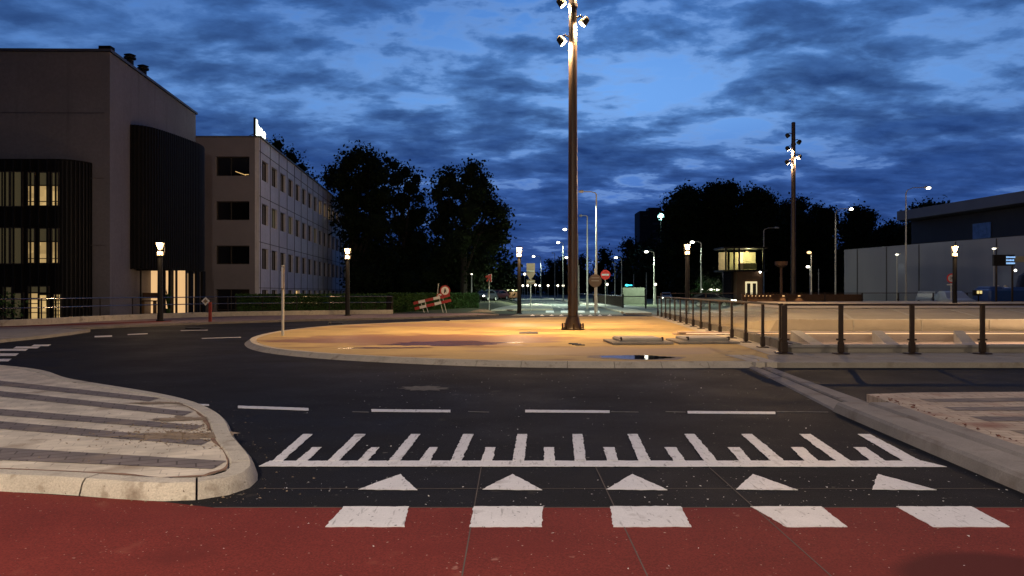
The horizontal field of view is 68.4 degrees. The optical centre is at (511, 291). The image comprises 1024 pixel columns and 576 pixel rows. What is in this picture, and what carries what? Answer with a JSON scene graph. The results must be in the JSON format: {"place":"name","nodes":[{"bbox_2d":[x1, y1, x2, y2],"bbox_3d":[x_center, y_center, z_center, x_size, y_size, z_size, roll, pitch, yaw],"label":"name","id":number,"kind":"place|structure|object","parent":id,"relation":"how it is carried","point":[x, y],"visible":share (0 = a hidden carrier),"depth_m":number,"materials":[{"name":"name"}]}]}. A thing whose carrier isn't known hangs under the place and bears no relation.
{"place":"outdoors","nodes":[
{"label":"outdoors","id":0,"kind":"place"},
{"bbox_2d":[0,320,171,326],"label":"cycle path","id":1,"kind":"structure","parent":0,"point":[88,323],"depth_m":34.69,"materials":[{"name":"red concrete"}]},
{"bbox_2d":[156,241,164,320],"bbox_3d":[-18.116,-0.527,38.776,0.448,4.095,0.460,0,0,0],"label":"post lamp","id":2,"kind":"object","parent":1,"relation":"on","point":[160,245],"visible":0.95,"depth_m":38.66,"materials":[{"name":"metal"}]},
{"bbox_2d":[0,367,228,477],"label":"traffic island","id":3,"kind":"structure","parent":0,"point":[19,439],"depth_m":7.88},
{"bbox_2d":[0,381,224,468],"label":"paving stripes","id":4,"kind":"object","parent":3,"relation":"on","point":[17,454],"visible":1,"depth_m":8.14,"materials":[{"name":"concrete"}]},
{"bbox_2d":[0,404,228,476],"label":"dirt line","id":5,"kind":"object","parent":3,"relation":"on","point":[213,440],"visible":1,"depth_m":6.22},
{"bbox_2d":[6,397,313,505],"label":"gravel","id":6,"kind":"structure","parent":3,"relation":"on","point":[202,434],"depth_m":7.75,"materials":[{"name":"gravel"}]},
{"bbox_2d":[109,401,236,438],"bbox_3d":[-4.174,1.477,8.703,1.256,0.001,3.328,0,0,-35],"label":"soil patch","id":7,"kind":"object","parent":3,"relation":"on","point":[179,434],"visible":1,"depth_m":7.84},
{"bbox_2d":[0,313,482,328],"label":"pavement","id":8,"kind":"structure","parent":0,"point":[228,318],"depth_m":42.57,"materials":[{"name":"concrete"}]},
{"bbox_2d":[344,248,350,315],"bbox_3d":[-10.374,-0.627,47.500,0.448,4.294,0.460,0,0,0],"label":"post lamp","id":9,"kind":"object","parent":8,"relation":"on","point":[347,284],"visible":1,"depth_m":47.39,"materials":[{"name":"metal"}]},
{"bbox_2d":[216,292,651,313],"bbox_3d":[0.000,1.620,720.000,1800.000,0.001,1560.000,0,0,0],"label":"ground","id":10,"kind":"structure","parent":0,"point":[544,295],"depth_m":207.25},
{"bbox_2d":[0,290,27,319],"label":"bush","id":11,"kind":"object","parent":10,"relation":"on","point":[8,311],"visible":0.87,"depth_m":36.72,"materials":[{"name":"green plant"}]},
{"bbox_2d":[0,46,205,319],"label":"concrete building","id":12,"kind":"structure","parent":10,"relation":"on","point":[102,172],"depth_m":43.99,"materials":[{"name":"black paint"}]},
{"bbox_2d":[136,268,176,313],"bbox_3d":[-22.806,0.045,47.916,2.786,3.030,0.495,0,0,-8],"label":"window frame","id":13,"kind":"structure","parent":12,"relation":"in","point":[155,269],"depth_m":48.11,"materials":[{"name":"black paint"}]},
{"bbox_2d":[0,310,392,325],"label":"retaining wall","id":14,"kind":"structure","parent":10,"relation":"on","point":[24,322],"depth_m":43.04,"materials":[{"name":"concrete"}]},
{"bbox_2d":[0,296,392,318],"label":"handrail","id":15,"kind":"object","parent":14,"relation":"on","point":[132,305],"visible":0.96,"depth_m":42.83,"materials":[{"name":"metal"}]},
{"bbox_2d":[196,135,349,311],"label":"office building","id":16,"kind":"structure","parent":10,"relation":"on","point":[267,213],"depth_m":61.51,"materials":[{"name":"beige concrete"}]},
{"bbox_2d":[217,157,248,175],"bbox_3d":[-22.458,-10.075,60.785,2.710,1.550,0.090,0,0,0],"label":"window","id":17,"kind":"structure","parent":16,"relation":"in","point":[226,166],"depth_m":60.82,"materials":[{"name":"black glass"}]},
{"bbox_2d":[217,201,248,219],"bbox_3d":[-22.458,-6.510,60.785,2.710,1.520,0.090,0,0,0],"label":"window","id":18,"kind":"structure","parent":16,"relation":"in","point":[226,210],"depth_m":60.82,"materials":[{"name":"black glass"}]},
{"bbox_2d":[217,246,248,263],"bbox_3d":[-22.458,-2.950,60.785,2.710,1.500,0.090,0,0,0],"label":"window","id":19,"kind":"structure","parent":16,"relation":"in","point":[225,254],"depth_m":60.82,"materials":[{"name":"black glass"}]},
{"bbox_2d":[217,289,248,309],"bbox_3d":[-22.458,0.650,60.785,2.710,1.700,0.090,0,0,0],"label":"window","id":20,"kind":"structure","parent":16,"relation":"in","point":[222,294],"depth_m":60.82,"materials":[{"name":"black glass"}]},
{"bbox_2d":[249,117,267,138],"bbox_3d":[-20.931,-13.236,62.135,1.018,1.528,3.320,0,0,-5],"label":"roof sign","id":21,"kind":"object","parent":16,"relation":"on","point":[258,130],"visible":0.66,"depth_m":61.05,"materials":[{"name":"white"}]},
{"bbox_2d":[267,134,323,185],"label":"broadleaf tree","id":22,"kind":"object","parent":10,"relation":"on","point":[279,145],"visible":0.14,"depth_m":128.03,"materials":[{"name":"green plant"}]},
{"bbox_2d":[234,293,386,311],"bbox_3d":[-14.300,0.846,54.207,10.687,1.583,1.330,0,0,-27],"label":"hedge","id":23,"kind":"object","parent":10,"relation":"on","point":[310,303],"visible":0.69,"depth_m":53.52,"materials":[{"name":"green plant"}]},
{"bbox_2d":[313,140,412,293],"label":"broadleaf tree","id":24,"kind":"object","parent":10,"relation":"on","point":[364,192],"visible":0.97,"depth_m":94.43,"materials":[{"name":"green plant"}]},
{"bbox_2d":[385,292,479,312],"bbox_3d":[-6.302,0.812,60.748,1.327,1.650,9.856,0,0,40],"label":"hedge","id":25,"kind":"object","parent":10,"relation":"on","point":[402,302],"visible":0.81,"depth_m":59.53,"materials":[{"name":"green plant"}]},
{"bbox_2d":[350,228,522,300],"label":"undergrowth","id":26,"kind":"object","parent":10,"relation":"on","point":[504,281],"visible":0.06,"depth_m":116.24,"materials":[{"name":"green plant"}]},
{"bbox_2d":[538,258,561,294],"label":"broadleaf tree","id":27,"kind":"object","parent":10,"relation":"on","point":[549,279],"visible":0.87,"depth_m":328.56,"materials":[{"name":"green plant"}]},
{"bbox_2d":[490,268,622,294],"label":"distant woods","id":28,"kind":"object","parent":10,"relation":"on","point":[536,278],"visible":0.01,"depth_m":424.53,"materials":[{"name":"green plant"}]},
{"bbox_2d":[553,254,567,294],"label":"broadleaf tree","id":29,"kind":"object","parent":10,"relation":"on","point":[560,280],"visible":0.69,"depth_m":348.19,"materials":[{"name":"green plant"}]},
{"bbox_2d":[567,252,592,294],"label":"broadleaf tree","id":30,"kind":"object","parent":10,"relation":"on","point":[582,261],"visible":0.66,"depth_m":328.21,"materials":[{"name":"green plant"}]},
{"bbox_2d":[591,243,616,294],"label":"broadleaf tree","id":31,"kind":"object","parent":10,"relation":"on","point":[605,262],"visible":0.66,"depth_m":299.58,"materials":[{"name":"green plant"}]},
{"bbox_2d":[611,236,642,293],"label":"broadleaf tree","id":32,"kind":"object","parent":10,"relation":"on","point":[628,244],"visible":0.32,"depth_m":259.39,"materials":[{"name":"green plant"}]},
{"bbox_2d":[635,208,663,281],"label":"tower block","id":33,"kind":"structure","parent":10,"relation":"on","point":[646,223],"depth_m":290.00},
{"bbox_2d":[695,178,750,294],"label":"broadleaf tree","id":34,"kind":"object","parent":10,"relation":"on","point":[722,202],"visible":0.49,"depth_m":148.69,"materials":[{"name":"green plant"}]},
{"bbox_2d":[612,239,839,298],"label":"undergrowth","id":35,"kind":"object","parent":10,"relation":"on","point":[646,261],"visible":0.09,"depth_m":167.73,"materials":[{"name":"green plant"}]},
{"bbox_2d":[663,312,801,347],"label":"parapet","id":36,"kind":"structure","parent":10,"relation":"on","point":[769,340],"depth_m":24.39,"materials":[{"name":"concrete"}]},
{"bbox_2d":[724,181,789,293],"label":"broadleaf tree","id":37,"kind":"object","parent":10,"relation":"on","point":[762,208],"visible":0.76,"depth_m":146.68,"materials":[{"name":"green plant"}]},
{"bbox_2d":[775,192,825,293],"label":"broadleaf tree","id":38,"kind":"object","parent":10,"relation":"on","point":[806,228],"visible":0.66,"depth_m":152.26,"materials":[{"name":"green plant"}]},
{"bbox_2d":[807,200,842,293],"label":"broadleaf tree","id":39,"kind":"object","parent":10,"relation":"on","point":[826,231],"visible":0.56,"depth_m":155.52,"materials":[{"name":"green plant"}]},
{"bbox_2d":[824,199,885,293],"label":"broadleaf tree","id":40,"kind":"object","parent":10,"relation":"on","point":[855,230],"visible":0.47,"depth_m":143.42,"materials":[{"name":"green plant"}]},
{"bbox_2d":[873,217,904,246],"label":"broadleaf tree","id":41,"kind":"object","parent":10,"relation":"on","point":[889,238],"visible":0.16,"depth_m":147.73,"materials":[{"name":"green plant"}]},
{"bbox_2d":[905,186,930,300],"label":"street lamp","id":42,"kind":"object","parent":10,"relation":"on","point":[927,187],"visible":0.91,"depth_m":67.95,"materials":[{"name":"metal"}]},
{"bbox_2d":[892,195,950,244],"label":"broadleaf tree","id":43,"kind":"object","parent":10,"relation":"on","point":[901,233],"visible":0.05,"depth_m":138.15,"materials":[{"name":"green plant"}]},
{"bbox_2d":[844,191,1023,300],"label":"grey hall","id":44,"kind":"structure","parent":10,"relation":"on","point":[976,230],"depth_m":75.04,"materials":[{"name":"metal"}]},
{"bbox_2d":[973,222,990,238],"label":"window","id":45,"kind":"structure","parent":44,"relation":"in","point":[980,230],"depth_m":82.34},
{"bbox_2d":[992,255,1023,301],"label":"display board","id":46,"kind":"object","parent":10,"relation":"on","point":[1004,260],"visible":0.96,"depth_m":55.90,"materials":[{"name":"metal"}]},
{"bbox_2d":[393,298,516,313],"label":"grass bank","id":47,"kind":"structure","parent":0,"point":[499,303],"depth_m":64.51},
{"bbox_2d":[381,151,435,292],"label":"broadleaf tree","id":48,"kind":"object","parent":47,"relation":"on","point":[412,238],"visible":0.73,"depth_m":99.05,"materials":[{"name":"green plant"}]},
{"bbox_2d":[413,283,450,312],"bbox_3d":[-5.868,0.479,55.517,2.817,2.162,0.225,0,0,0],"label":"road barrier","id":49,"kind":"object","parent":47,"relation":"on","point":[444,291],"visible":1,"depth_m":55.43,"materials":[{"name":"red paint"}]},
{"bbox_2d":[409,153,520,293],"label":"broadleaf tree","id":50,"kind":"object","parent":47,"relation":"on","point":[457,241],"visible":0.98,"depth_m":90.76,"materials":[{"name":"green plant"}]},
{"bbox_2d":[0,313,1023,507],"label":"road","id":51,"kind":"structure","parent":0,"point":[227,377],"depth_m":9.42,"materials":[{"name":"asphalt"}]},
{"bbox_2d":[0,345,48,360],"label":"road markings","id":52,"kind":"structure","parent":51,"relation":"on","point":[15,354],"depth_m":20.36,"materials":[{"name":"paint"}]},
{"bbox_2d":[0,328,89,342],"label":"traffic island","id":53,"kind":"structure","parent":51,"relation":"on","point":[9,335],"depth_m":27.26,"materials":[{"name":"concrete"}]},
{"bbox_2d":[0,365,257,500],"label":"kerb","id":54,"kind":"structure","parent":51,"relation":"on","point":[240,474],"depth_m":6.00,"materials":[{"name":"concrete"}]},
{"bbox_2d":[21,314,498,328],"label":"kerb","id":55,"kind":"structure","parent":51,"relation":"on","point":[174,324],"depth_m":38.77,"materials":[{"name":"grey concrete"}]},
{"bbox_2d":[403,386,448,390],"bbox_3d":[-1.454,1.594,12.437,0.875,0.001,0.665,0,0,0],"label":"manhole cover","id":56,"kind":"object","parent":51,"relation":"on","point":[425,388],"visible":1,"depth_m":12.39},
{"bbox_2d":[95,330,774,413],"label":"lane dashes","id":57,"kind":"object","parent":51,"relation":"on","point":[541,411],"visible":0.97,"depth_m":10.08,"materials":[{"name":"paint"}]},
{"bbox_2d":[245,316,753,367],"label":"kerb","id":58,"kind":"structure","parent":51,"relation":"on","point":[252,343],"depth_m":16.19,"materials":[{"name":"concrete"}]},
{"bbox_2d":[260,434,946,466],"bbox_3d":[0.830,1.592,7.629,6.326,0.008,1.565,0,0,0],"label":"speed table marking","id":59,"kind":"object","parent":51,"relation":"on","point":[774,458],"visible":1,"depth_m":7.17,"materials":[{"name":"paint"}]},
{"bbox_2d":[358,474,935,489],"bbox_3d":[1.087,1.594,6.313,4.651,0.004,0.532,0,0,0],"label":"yield teeth","id":60,"kind":"object","parent":51,"relation":"on","point":[629,482],"visible":1,"depth_m":6.18},
{"bbox_2d":[749,367,1023,492],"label":"kerb","id":61,"kind":"structure","parent":51,"relation":"on","point":[1000,467],"depth_m":7.61,"materials":[{"name":"grey concrete"}]},
{"bbox_2d":[762,366,1023,457],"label":"kerb","id":62,"kind":"structure","parent":51,"relation":"on","point":[975,436],"depth_m":8.69,"materials":[{"name":"grey concrete"}]},
{"bbox_2d":[867,392,1023,446],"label":"refuge island","id":63,"kind":"structure","parent":51,"relation":"on","point":[939,410],"depth_m":9.53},
{"bbox_2d":[921,398,1023,433],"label":"paving stripes","id":64,"kind":"object","parent":63,"relation":"on","point":[1004,418],"visible":1,"depth_m":9.51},
{"bbox_2d":[0,491,1023,575],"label":"cycle path","id":65,"kind":"structure","parent":0,"point":[50,535],"depth_m":4.75,"materials":[{"name":"asphalt"}]},
{"bbox_2d":[214,466,1023,575],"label":"pavement joint","id":66,"kind":"object","parent":65,"relation":"on","point":[477,488],"visible":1,"depth_m":5.56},
{"bbox_2d":[325,506,1008,526],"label":"crossing blocks","id":67,"kind":"structure","parent":65,"relation":"on","point":[639,516],"depth_m":5.33,"materials":[{"name":"paint"}]},
{"bbox_2d":[0,0,1023,289],"label":"sky","id":68,"kind":"structure","parent":0,"point":[884,99],"materials":[{"name":"blue"}]},
{"bbox_2d":[257,316,768,360],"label":"central island","id":69,"kind":"structure","parent":0,"point":[550,340],"depth_m":22.95,"materials":[{"name":"concrete"}]},
{"bbox_2d":[281,265,284,335],"bbox_3d":[-7.769,0.296,25.523,0.110,2.388,0.480,0,0,-17],"label":"road sign","id":70,"kind":"object","parent":69,"relation":"on","point":[282,294],"visible":1,"depth_m":25.47,"materials":[{"name":"metal"}]},
{"bbox_2d":[347,341,521,348],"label":"puddle","id":71,"kind":"object","parent":69,"relation":"on","point":[451,343],"visible":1,"depth_m":21.56,"materials":[{"name":"liquid"}]},
{"bbox_2d":[556,0,588,329],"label":"floodlight mast","id":72,"kind":"object","parent":69,"relation":"on","point":[572,321],"visible":1,"depth_m":29.25,"materials":[{"name":"metal"}]},
{"bbox_2d":[588,355,684,359],"bbox_3d":[2.832,1.488,16.981,2.284,0.001,1.362,0,0,0],"label":"mud stain","id":73,"kind":"object","parent":69,"relation":"on","point":[599,356],"visible":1,"depth_m":16.75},
{"bbox_2d":[601,355,675,358],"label":"puddle","id":74,"kind":"object","parent":69,"relation":"on","point":[636,356],"visible":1,"depth_m":16.98,"materials":[{"name":"liquid"}]},
{"bbox_2d":[603,336,673,344],"bbox_3d":[3.646,1.379,21.912,1.750,0.201,1.650,0,0,-2],"label":"access hatch","id":75,"kind":"object","parent":69,"relation":"on","point":[620,340],"visible":1,"depth_m":21.27,"materials":[{"name":"concrete"}]},
{"bbox_2d":[666,335,739,343],"bbox_3d":[5.588,1.379,22.173,1.750,0.201,1.650,0,0,-2],"label":"access hatch","id":76,"kind":"object","parent":69,"relation":"on","point":[697,339],"visible":0.98,"depth_m":21.53,"materials":[{"name":"concrete"}]},
{"bbox_2d":[491,304,552,310],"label":"footway","id":77,"kind":"structure","parent":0,"point":[526,307],"depth_m":66.00,"materials":[{"name":"concrete"}]},
{"bbox_2d":[511,296,622,315],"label":"road","id":78,"kind":"structure","parent":0,"point":[559,307],"depth_m":67.23,"materials":[{"name":"asphalt"}]},
{"bbox_2d":[516,246,521,313],"bbox_3d":[0.500,-0.802,52.055,0.448,4.643,0.460,0,0,0],"label":"post lamp","id":79,"kind":"object","parent":78,"relation":"on","point":[518,249],"visible":1,"depth_m":51.94,"materials":[{"name":"metal"}]},
{"bbox_2d":[526,263,534,310],"bbox_3d":[1.513,-0.347,60.968,0.683,3.894,0.145,0,0,0],"label":"road sign","id":80,"kind":"object","parent":78,"relation":"on","point":[530,270],"visible":1,"depth_m":60.93,"materials":[{"name":"metal"}]},
{"bbox_2d":[531,310,610,315],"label":"crossing blocks","id":81,"kind":"structure","parent":78,"relation":"on","point":[566,311],"depth_m":57.25,"materials":[{"name":"paint"}]},
{"bbox_2d":[578,190,597,311],"bbox_3d":[5.864,-3.121,58.000,1.483,9.442,0.229,0,0,0],"label":"street lamp","id":82,"kind":"object","parent":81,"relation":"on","point":[580,191],"visible":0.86,"depth_m":57.94,"materials":[{"name":"metal"}]},
{"bbox_2d":[589,269,601,315],"bbox_3d":[5.520,0.040,49.972,0.864,3.120,0.155,0,0,0],"label":"road sign","id":83,"kind":"object","parent":78,"relation":"on","point":[595,280],"visible":1,"depth_m":49.93,"materials":[{"name":"metal"}]},
{"bbox_2d":[521,295,651,314],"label":"footway","id":84,"kind":"structure","parent":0,"point":[627,311],"depth_m":63.15,"materials":[{"name":"concrete"}]},
{"bbox_2d":[528,295,664,315],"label":"road","id":85,"kind":"structure","parent":0,"point":[653,311],"depth_m":71.30,"materials":[{"name":"asphalt"}]},
{"bbox_2d":[581,294,646,307],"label":"bar fence","id":86,"kind":"object","parent":85,"relation":"on","point":[615,300],"visible":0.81,"depth_m":78.95,"materials":[{"name":"metal"}]},
{"bbox_2d":[915,291,934,300],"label":"car","id":87,"kind":"object","parent":85,"relation":"on","point":[924,296],"visible":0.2,"depth_m":65.30,"materials":[{"name":"white paint"}]},
{"bbox_2d":[567,298,726,308],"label":"grass verge","id":88,"kind":"object","parent":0,"point":[650,303],"depth_m":86.44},
{"bbox_2d":[623,288,644,304],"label":"hoarding","id":89,"kind":"object","parent":88,"relation":"on","point":[634,292],"visible":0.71,"depth_m":91.96,"materials":[{"name":"metal"}]},
{"bbox_2d":[652,178,723,299],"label":"broadleaf tree","id":90,"kind":"object","parent":88,"relation":"on","point":[681,217],"visible":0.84,"depth_m":147.18,"materials":[{"name":"green plant"}]},
{"bbox_2d":[690,276,721,304],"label":"bush","id":91,"kind":"object","parent":88,"relation":"on","point":[710,288],"visible":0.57,"depth_m":88.29,"materials":[{"name":"green plant"}]},
{"bbox_2d":[691,294,735,306],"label":"car","id":92,"kind":"object","parent":88,"relation":"on","point":[711,296],"visible":0.66,"depth_m":77.44,"materials":[{"name":"paint"}]},
{"bbox_2d":[714,247,767,305],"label":"kiosk","id":93,"kind":"object","parent":88,"relation":"on","point":[743,275],"visible":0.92,"depth_m":82.37,"materials":[{"name":"metal"}]},
{"bbox_2d":[662,309,760,330],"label":"platform","id":94,"kind":"structure","parent":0,"point":[705,314],"depth_m":46.88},
{"bbox_2d":[684,243,690,313],"bbox_3d":[11.174,-0.836,48.000,0.448,4.472,0.460,0,0,0],"label":"post lamp","id":95,"kind":"object","parent":94,"relation":"on","point":[687,284],"visible":0.97,"depth_m":47.88,"materials":[{"name":"metal"}]},
{"bbox_2d":[931,291,976,301],"bbox_3d":[33.708,0.725,57.546,1.820,1.550,4.310,0,0,10],"label":"car","id":96,"kind":"object","parent":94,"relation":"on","point":[946,296],"visible":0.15,"depth_m":57.00,"materials":[{"name":"silver metal"}]},
{"bbox_2d":[653,316,798,354],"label":"pavement","id":97,"kind":"structure","parent":0,"point":[769,350],"depth_m":21.72,"materials":[{"name":"concrete"}]},
{"bbox_2d":[656,296,782,352],"bbox_3d":[7.712,0.882,32.125,0.264,1.195,28.179,0,0,5],"label":"glass railing","id":98,"kind":"object","parent":97,"relation":"on","point":[745,333],"visible":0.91,"depth_m":25.94,"materials":[{"name":"metal"}]},
{"bbox_2d":[727,355,776,367],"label":"pavement","id":99,"kind":"structure","parent":0,"point":[762,362],"depth_m":16.19,"materials":[{"name":"concrete"}]},
{"bbox_2d":[713,301,1023,330],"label":"platform","id":100,"kind":"structure","parent":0,"point":[771,317],"depth_m":29.19,"materials":[{"name":"concrete"}]},
{"bbox_2d":[785,122,801,293],"bbox_3d":[21.889,-6.000,58.609,1.177,14.360,0.919,0,0,38],"label":"floodlight mast","id":101,"kind":"object","parent":100,"relation":"on","point":[793,212],"visible":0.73,"depth_m":58.46,"materials":[{"name":"metal"}]},
{"bbox_2d":[741,294,860,304],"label":"steel wall","id":102,"kind":"structure","parent":100,"relation":"on","point":[801,297],"depth_m":57.38,"materials":[{"name":"beige"}]},
{"bbox_2d":[660,293,967,303],"bbox_3d":[25.316,0.422,56.183,36.469,0.675,3.768,0,0,-23],"label":"glass railing","id":103,"kind":"object","parent":100,"relation":"on","point":[786,299],"visible":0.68,"depth_m":54.45,"materials":[{"name":"metal"}]},
{"bbox_2d":[777,308,1023,330],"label":"platform joints","id":104,"kind":"object","parent":100,"relation":"on","point":[851,318],"visible":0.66,"depth_m":29.55,"materials":[{"name":"concrete"}]},
{"bbox_2d":[951,245,957,302],"bbox_3d":[28.812,-0.859,49.000,0.448,4.318,0.460,0,0,0],"label":"post lamp","id":105,"kind":"object","parent":100,"relation":"on","point":[954,274],"visible":0.8,"depth_m":48.89,"materials":[{"name":"metal"}]},
{"bbox_2d":[973,269,1023,300],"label":"crane truck","id":106,"kind":"object","parent":100,"relation":"on","point":[1003,293],"visible":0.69,"depth_m":56.98,"materials":[{"name":"blue paint"}]},
{"bbox_2d":[767,352,1023,367],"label":"pavement","id":107,"kind":"structure","parent":0,"point":[902,360],"depth_m":16.24,"materials":[{"name":"concrete"}]},
{"bbox_2d":[775,304,1023,353],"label":"glass railing","id":108,"kind":"object","parent":107,"relation":"on","point":[911,345],"visible":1,"depth_m":17.86,"materials":[{"name":"metal"}]},
{"label":"underpass road","id":109,"kind":"structure","parent":0,"visible":0},
{"bbox_2d":[672,331,1023,343],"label":"underpass wall","id":110,"kind":"structure","parent":109,"relation":"on","point":[928,337],"depth_m":26.00,"materials":[{"name":"concrete"}]},
{"bbox_2d":[791,331,822,343],"bbox_3d":[8.685,1.530,22.260,0.326,0.380,7.681,0,0,16],"label":"concrete strut","id":111,"kind":"object","parent":110,"relation":"attached to","point":[801,337],"visible":0.43,"depth_m":22.48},
{"bbox_2d":[872,331,897,343],"bbox_3d":[11.000,1.530,22.260,0.313,0.380,8.046,0,0,23],"label":"concrete strut","id":112,"kind":"object","parent":110,"relation":"attached to","point":[880,337],"visible":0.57,"depth_m":22.48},
{"bbox_2d":[953,331,975,343],"bbox_3d":[13.350,1.530,22.260,0.298,0.380,8.470,0,0,29],"label":"concrete strut","id":113,"kind":"object","parent":110,"relation":"attached to","point":[961,337],"visible":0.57,"depth_m":22.48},
{"bbox_2d":[788,344,1023,351],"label":"parapet","id":114,"kind":"structure","parent":109,"relation":"on","point":[904,348],"depth_m":18.38,"materials":[{"name":"concrete"}]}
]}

